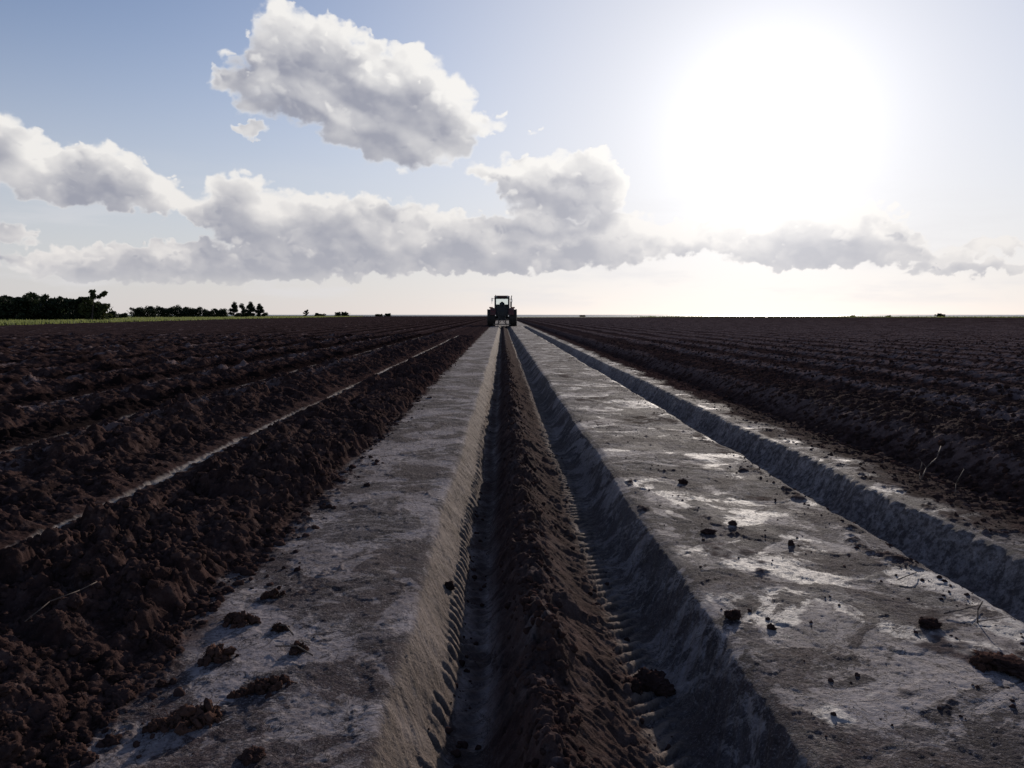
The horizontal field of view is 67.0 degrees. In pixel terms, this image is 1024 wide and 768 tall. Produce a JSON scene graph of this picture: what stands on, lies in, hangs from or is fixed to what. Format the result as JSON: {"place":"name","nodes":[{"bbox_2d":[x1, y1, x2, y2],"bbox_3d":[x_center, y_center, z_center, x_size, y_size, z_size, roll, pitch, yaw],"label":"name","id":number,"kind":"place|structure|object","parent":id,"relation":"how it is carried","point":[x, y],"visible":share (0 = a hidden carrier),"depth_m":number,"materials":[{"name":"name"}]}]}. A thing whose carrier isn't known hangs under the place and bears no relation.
{"place":"outdoors","nodes":[
{"label":"outdoors","id":0,"kind":"place"},
{"bbox_2d":[0,316,495,767],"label":"ploughed field","id":1,"kind":"structure","parent":0,"point":[45,363],"depth_m":6.41,"materials":[{"name":"dark brown soil"}]},
{"bbox_2d":[24,581,96,621],"bbox_3d":[-1.575,0.760,2.708,0.012,0.064,0.257,3,6,31],"label":"dry stalk","id":2,"kind":"object","parent":1,"relation":"on","point":[58,598],"visible":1,"depth_m":2.70,"materials":[{"name":"brown plant"}]},
{"bbox_2d":[0,338,1023,767],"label":"soil crumbs","id":3,"kind":"object","parent":1,"relation":"on","point":[62,748],"visible":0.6,"depth_m":3.48,"materials":[{"name":"brown soil"}]},
{"bbox_2d":[0,0,1023,284],"bbox_3d":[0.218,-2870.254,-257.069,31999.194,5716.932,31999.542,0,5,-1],"label":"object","id":4,"kind":"structure","parent":0,"point":[410,104],"depth_m":14846.08,"materials":[{"name":"white"}]},
{"bbox_2d":[44,320,1023,767],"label":"dirt track","id":5,"kind":"structure","parent":0,"point":[378,610],"depth_m":3.25,"materials":[{"name":"soil"}]},
{"bbox_2d":[141,697,225,736],"bbox_3d":[-0.927,0.942,2.203,0.186,0.086,0.203,2,6,25],"label":"soil clod","id":6,"kind":"object","parent":5,"relation":"on","point":[181,719],"visible":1,"depth_m":2.17,"materials":[{"name":"brown soil"}]},
{"bbox_2d":[197,642,238,666],"bbox_3d":[-0.986,0.902,2.591,0.134,0.070,0.116,-2,6,-24],"label":"soil clod","id":7,"kind":"object","parent":5,"relation":"on","point":[217,654],"visible":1,"depth_m":2.56,"materials":[{"name":"brown soil"}]},
{"bbox_2d":[211,610,261,629],"bbox_3d":[-1.019,0.874,2.873,0.159,0.064,0.116,2,6,22],"label":"soil clod","id":8,"kind":"object","parent":5,"relation":"on","point":[242,619],"visible":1,"depth_m":2.86,"materials":[{"name":"brown soil"}]},
{"bbox_2d":[237,745,265,766],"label":"soil clod","id":9,"kind":"object","parent":5,"relation":"on","point":[251,754],"visible":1,"depth_m":2.01,"materials":[{"name":"brown soil"}]},
{"bbox_2d":[226,671,297,698],"bbox_3d":[-0.769,0.932,2.384,0.216,0.054,0.100,-3,6,-29],"label":"soil clod","id":10,"kind":"object","parent":5,"relation":"on","point":[261,686],"visible":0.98,"depth_m":2.37,"materials":[{"name":"brown soil"}]},
{"bbox_2d":[260,588,285,599],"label":"soil clod","id":11,"kind":"object","parent":5,"relation":"on","point":[272,593],"visible":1,"depth_m":3.14,"materials":[{"name":"brown soil"}]},
{"bbox_2d":[269,622,290,633],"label":"soil clod","id":12,"kind":"object","parent":5,"relation":"on","point":[277,627],"visible":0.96,"depth_m":2.81,"materials":[{"name":"brown soil"}]},
{"bbox_2d":[275,645,312,655],"bbox_3d":[-0.736,0.898,2.628,0.161,0.018,0.020,2,6,25],"label":"dry stalk","id":13,"kind":"object","parent":5,"relation":"on","point":[293,646],"visible":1,"depth_m":2.63,"materials":[{"name":"brown plant"}]},
{"bbox_2d":[284,640,309,656],"bbox_3d":[-0.733,0.903,2.654,0.078,0.047,0.100,1,5,6],"label":"soil clod","id":14,"kind":"object","parent":5,"relation":"on","point":[294,650],"visible":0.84,"depth_m":2.64,"materials":[{"name":"brown soil"}]},
{"bbox_2d":[445,581,454,590],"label":"soil clod","id":15,"kind":"object","parent":5,"relation":"on","point":[449,585],"visible":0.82,"depth_m":3.55,"materials":[{"name":"brown soil"}]},
{"bbox_2d":[487,295,516,325],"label":"tractor","id":16,"kind":"object","parent":5,"relation":"on","point":[501,310],"visible":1,"depth_m":77.62,"materials":[{"name":"rubber"}]},
{"bbox_2d":[622,676,644,694],"bbox_3d":[0.435,1.095,2.802,0.086,0.053,0.110,2,5,17],"label":"soil clod","id":17,"kind":"object","parent":5,"relation":"on","point":[637,686],"visible":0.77,"depth_m":2.79,"materials":[{"name":"brown soil"}]},
{"bbox_2d":[632,667,675,697],"bbox_3d":[0.522,1.117,2.869,0.192,0.113,0.142,5,7,42],"label":"soil clod","id":18,"kind":"object","parent":5,"relation":"on","point":[656,682],"visible":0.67,"depth_m":2.83,"materials":[{"name":"brown soil"}]},
{"bbox_2d":[678,478,687,483],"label":"soil clod","id":19,"kind":"object","parent":5,"relation":"on","point":[683,481],"visible":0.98,"depth_m":5.30,"materials":[{"name":"brown soil"}]},
{"bbox_2d":[700,528,716,533],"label":"soil clod","id":20,"kind":"object","parent":5,"relation":"on","point":[708,531],"visible":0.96,"depth_m":4.10,"materials":[{"name":"brown soil"}]},
{"bbox_2d":[728,520,736,525],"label":"soil clod","id":21,"kind":"object","parent":5,"relation":"on","point":[732,522],"visible":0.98,"depth_m":4.24,"materials":[{"name":"brown soil"}]},
{"bbox_2d":[724,609,741,620],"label":"soil clod","id":22,"kind":"object","parent":5,"relation":"on","point":[734,614],"visible":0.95,"depth_m":2.95,"materials":[{"name":"brown soil"}]},
{"bbox_2d":[767,623,776,629],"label":"soil clod","id":23,"kind":"object","parent":5,"relation":"on","point":[770,626],"visible":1,"depth_m":2.85,"materials":[{"name":"brown soil"}]},
{"bbox_2d":[788,540,794,545],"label":"soil clod","id":24,"kind":"object","parent":5,"relation":"on","point":[791,543],"visible":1,"depth_m":3.89,"materials":[{"name":"brown soil"}]},
{"bbox_2d":[918,618,942,628],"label":"soil clod","id":25,"kind":"object","parent":5,"relation":"on","point":[930,623],"visible":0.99,"depth_m":2.86,"materials":[{"name":"brown soil"}]},
{"bbox_2d":[944,605,978,613],"bbox_3d":[1.766,0.879,3.020,0.201,0.018,0.024,-2,6,-23],"label":"dry stalk","id":26,"kind":"object","parent":5,"relation":"on","point":[961,609],"visible":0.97,"depth_m":3.00,"materials":[{"name":"brown plant"}]},
{"bbox_2d":[959,648,1004,672],"bbox_3d":[1.589,0.922,2.581,0.179,0.063,0.107,-3,6,-29],"label":"soil clod","id":27,"kind":"object","parent":5,"relation":"on","point":[981,663],"visible":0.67,"depth_m":2.55,"materials":[{"name":"brown soil"}]},
{"bbox_2d":[977,601,1006,622],"bbox_3d":[1.828,0.863,2.932,0.133,0.087,0.015,0,5,-1],"label":"dry stalk","id":28,"kind":"object","parent":5,"relation":"on","point":[978,614],"visible":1,"depth_m":2.93,"materials":[{"name":"plant"}]},
{"bbox_2d":[972,649,1023,680],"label":"soil clod","id":29,"kind":"object","parent":5,"relation":"on","point":[1011,664],"visible":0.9,"depth_m":2.52,"materials":[{"name":"brown soil"}]},
{"bbox_2d":[127,315,1023,316],"bbox_3d":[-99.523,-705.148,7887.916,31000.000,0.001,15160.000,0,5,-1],"label":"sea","id":30,"kind":"structure","parent":0,"point":[672,315],"depth_m":1572.88,"materials":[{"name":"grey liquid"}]},
{"bbox_2d":[517,317,1023,515],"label":"ploughed field","id":31,"kind":"structure","parent":0,"point":[587,331],"depth_m":15.02,"materials":[{"name":"dark brown soil"}]},
{"bbox_2d":[920,446,941,479],"bbox_3d":[2.940,0.555,5.477,0.427,0.192,0.083,-5,7,-43],"label":"dry stalk","id":32,"kind":"object","parent":31,"relation":"on","point":[930,463],"visible":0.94,"depth_m":5.44,"materials":[{"name":"beige plant"}]},
{"bbox_2d":[954,469,964,495],"bbox_3d":[2.834,0.627,4.919,0.132,0.164,0.028,-4,7,-39],"label":"dry stalk","id":33,"kind":"object","parent":31,"relation":"on","point":[957,481],"visible":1,"depth_m":4.93,"materials":[{"name":"beige plant"}]},
{"bbox_3d":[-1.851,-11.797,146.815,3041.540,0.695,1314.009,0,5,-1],"label":"grassland","id":34,"kind":"structure","parent":0,"visible":0},
{"bbox_2d":[0,296,17,319],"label":"tree","id":35,"kind":"object","parent":34,"relation":"on","point":[4,306],"visible":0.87,"depth_m":125.71,"materials":[{"name":"green plant"}]},
{"bbox_2d":[1,291,51,319],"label":"tree","id":36,"kind":"object","parent":34,"relation":"on","point":[27,306],"visible":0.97,"depth_m":124.25,"materials":[{"name":"green plant"}]},
{"bbox_2d":[38,293,55,319],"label":"bush","id":37,"kind":"object","parent":34,"relation":"on","point":[45,296],"visible":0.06,"depth_m":130.72,"materials":[{"name":"green plant"}]},
{"bbox_2d":[39,298,71,319],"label":"bush","id":38,"kind":"object","parent":34,"relation":"on","point":[52,308],"visible":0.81,"depth_m":127.14,"materials":[{"name":"green plant"}]},
{"bbox_2d":[43,296,69,319],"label":"bush","id":39,"kind":"object","parent":34,"relation":"on","point":[66,301],"visible":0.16,"depth_m":128.95,"materials":[{"name":"green plant"}]},
{"bbox_2d":[57,296,98,319],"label":"bush","id":40,"kind":"object","parent":34,"relation":"on","point":[72,305],"visible":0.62,"depth_m":123.24,"materials":[{"name":"green plant"}]},
{"bbox_2d":[77,289,107,319],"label":"tree","id":41,"kind":"object","parent":34,"relation":"on","point":[87,311],"visible":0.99,"depth_m":122.03,"materials":[{"name":"green plant"}]},
{"bbox_2d":[85,301,112,319],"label":"bush","id":42,"kind":"object","parent":34,"relation":"on","point":[101,310],"visible":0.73,"depth_m":124.27,"materials":[{"name":"green plant"}]},
{"bbox_2d":[107,311,120,318],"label":"bush","id":43,"kind":"object","parent":34,"relation":"on","point":[114,314],"visible":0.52,"depth_m":187.68,"materials":[{"name":"green plant"}]},
{"bbox_2d":[117,313,127,317],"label":"bush","id":44,"kind":"object","parent":34,"relation":"on","point":[122,315],"visible":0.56,"depth_m":217.11,"materials":[{"name":"green plant"}]},
{"bbox_2d":[129,307,151,316],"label":"bush","id":45,"kind":"object","parent":34,"relation":"on","point":[140,312],"visible":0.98,"depth_m":295.39,"materials":[{"name":"green plant"}]},
{"bbox_2d":[145,306,158,316],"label":"bush","id":46,"kind":"object","parent":34,"relation":"on","point":[151,309],"visible":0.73,"depth_m":301.70,"materials":[{"name":"green plant"}]},
{"bbox_2d":[154,306,180,316],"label":"bush","id":47,"kind":"object","parent":34,"relation":"on","point":[164,312],"visible":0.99,"depth_m":294.39,"materials":[{"name":"green plant"}]},
{"bbox_2d":[166,304,189,316],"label":"bush","id":48,"kind":"object","parent":34,"relation":"on","point":[178,310],"visible":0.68,"depth_m":297.66,"materials":[{"name":"green plant"}]},
{"bbox_2d":[182,306,202,316],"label":"bush","id":49,"kind":"object","parent":34,"relation":"on","point":[191,312],"visible":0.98,"depth_m":296.33,"materials":[{"name":"green plant"}]},
{"bbox_2d":[199,308,214,316],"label":"bush","id":50,"kind":"object","parent":34,"relation":"on","point":[206,313],"visible":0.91,"depth_m":298.56,"materials":[{"name":"green plant"}]},
{"bbox_2d":[211,308,228,316],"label":"bush","id":51,"kind":"object","parent":34,"relation":"on","point":[221,312],"visible":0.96,"depth_m":296.12,"materials":[{"name":"green plant"}]},
{"bbox_2d":[228,302,241,316],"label":"tree","id":52,"kind":"object","parent":34,"relation":"on","point":[234,308],"visible":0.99,"depth_m":293.77,"materials":[{"name":"green plant"}]},
{"bbox_2d":[236,303,247,316],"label":"tree","id":53,"kind":"object","parent":34,"relation":"on","point":[241,306],"visible":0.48,"depth_m":298.82,"materials":[{"name":"green plant"}]},
{"bbox_2d":[243,301,255,316],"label":"tree","id":54,"kind":"object","parent":34,"relation":"on","point":[250,308],"visible":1,"depth_m":294.71,"materials":[{"name":"green plant"}]},
{"bbox_2d":[254,303,268,316],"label":"tree","id":55,"kind":"object","parent":34,"relation":"on","point":[259,310],"visible":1,"depth_m":296.90,"materials":[{"name":"green plant"}]},
{"bbox_2d":[339,312,348,315],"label":"bush","id":56,"kind":"object","parent":34,"relation":"on","point":[344,313],"visible":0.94,"depth_m":455.88,"materials":[{"name":"green plant"}]},
{"bbox_2d":[0,316,1023,324],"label":"grass","id":57,"kind":"structure","parent":34,"relation":"on","point":[40,321],"depth_m":150.05,"materials":[{"name":"plant"}]}
]}

